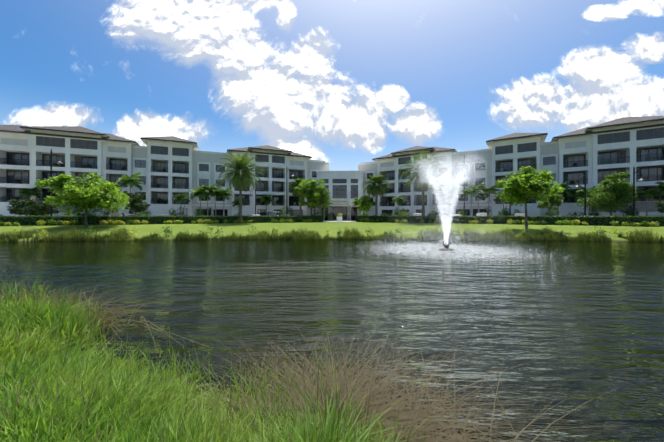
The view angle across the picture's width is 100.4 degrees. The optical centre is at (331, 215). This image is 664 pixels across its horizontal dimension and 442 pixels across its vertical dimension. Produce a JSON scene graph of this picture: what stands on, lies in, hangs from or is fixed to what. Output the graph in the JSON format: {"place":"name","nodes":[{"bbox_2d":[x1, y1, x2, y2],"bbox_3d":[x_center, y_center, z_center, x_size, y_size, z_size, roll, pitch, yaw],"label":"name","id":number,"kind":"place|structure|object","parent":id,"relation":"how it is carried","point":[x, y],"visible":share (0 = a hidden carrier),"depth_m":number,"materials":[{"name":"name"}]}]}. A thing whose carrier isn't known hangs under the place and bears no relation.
{"place":"outdoors","nodes":[
{"label":"outdoors","id":0,"kind":"place"},
{"bbox_2d":[0,239,663,441],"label":"water","id":1,"kind":"structure","parent":0,"point":[590,327],"depth_m":7.59,"materials":[{"name":"grey liquid"}]},
{"bbox_2d":[50,149,647,250],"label":"props","id":2,"kind":"object","parent":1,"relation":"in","point":[585,213],"visible":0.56,"depth_m":42.98,"materials":[{"name":"black metal"}]},
{"bbox_2d":[344,150,582,272],"bbox_3d":[9.467,-1.059,20.498,15.878,7.453,15.470,0,0,2],"label":"fountain spray","id":3,"kind":"object","parent":1,"relation":"on","point":[456,185],"visible":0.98,"depth_m":20.72,"materials":[{"name":"white liquid"}]},
{"bbox_2d":[0,221,663,241],"bbox_3d":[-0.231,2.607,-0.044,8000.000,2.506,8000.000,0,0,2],"label":"ground","id":4,"kind":"structure","parent":0,"point":[243,228],"depth_m":37.36,"materials":[{"name":"green plant"}]},
{"bbox_2d":[0,273,633,441],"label":"grass","id":5,"kind":"structure","parent":4,"relation":"on","point":[59,382],"depth_m":3.10,"materials":[{"name":"green plant"}]},
{"bbox_2d":[13,225,634,238],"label":"bank weeds","id":6,"kind":"object","parent":4,"relation":"on","point":[368,231],"visible":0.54,"depth_m":30.74,"materials":[{"name":"green plant"}]},
{"bbox_2d":[0,116,663,222],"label":"building","id":7,"kind":"structure","parent":4,"relation":"on","point":[167,167],"depth_m":54.83,"materials":[{"name":"beige paint"}]},
{"bbox_2d":[0,204,663,226],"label":"hedges","id":8,"kind":"object","parent":4,"relation":"on","point":[396,217],"visible":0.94,"depth_m":44.02,"materials":[{"name":"green plant"}]},
{"bbox_2d":[0,225,663,241],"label":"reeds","id":9,"kind":"object","parent":4,"relation":"on","point":[79,235],"visible":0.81,"depth_m":29.63,"materials":[{"name":"green plant"}]},
{"bbox_2d":[17,172,663,229],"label":"trunks","id":10,"kind":"object","parent":4,"relation":"on","point":[105,197],"visible":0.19,"depth_m":48.53,"materials":[{"name":"brown plant"}]},
{"bbox_2d":[6,151,663,216],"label":"trees","id":11,"kind":"object","parent":10,"relation":"on","point":[512,191],"visible":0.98,"depth_m":43.26,"materials":[{"name":"green plant"}]},
{"bbox_2d":[0,0,663,170],"label":"sky","id":12,"kind":"structure","parent":0,"point":[344,84],"materials":[{"name":"blue"}]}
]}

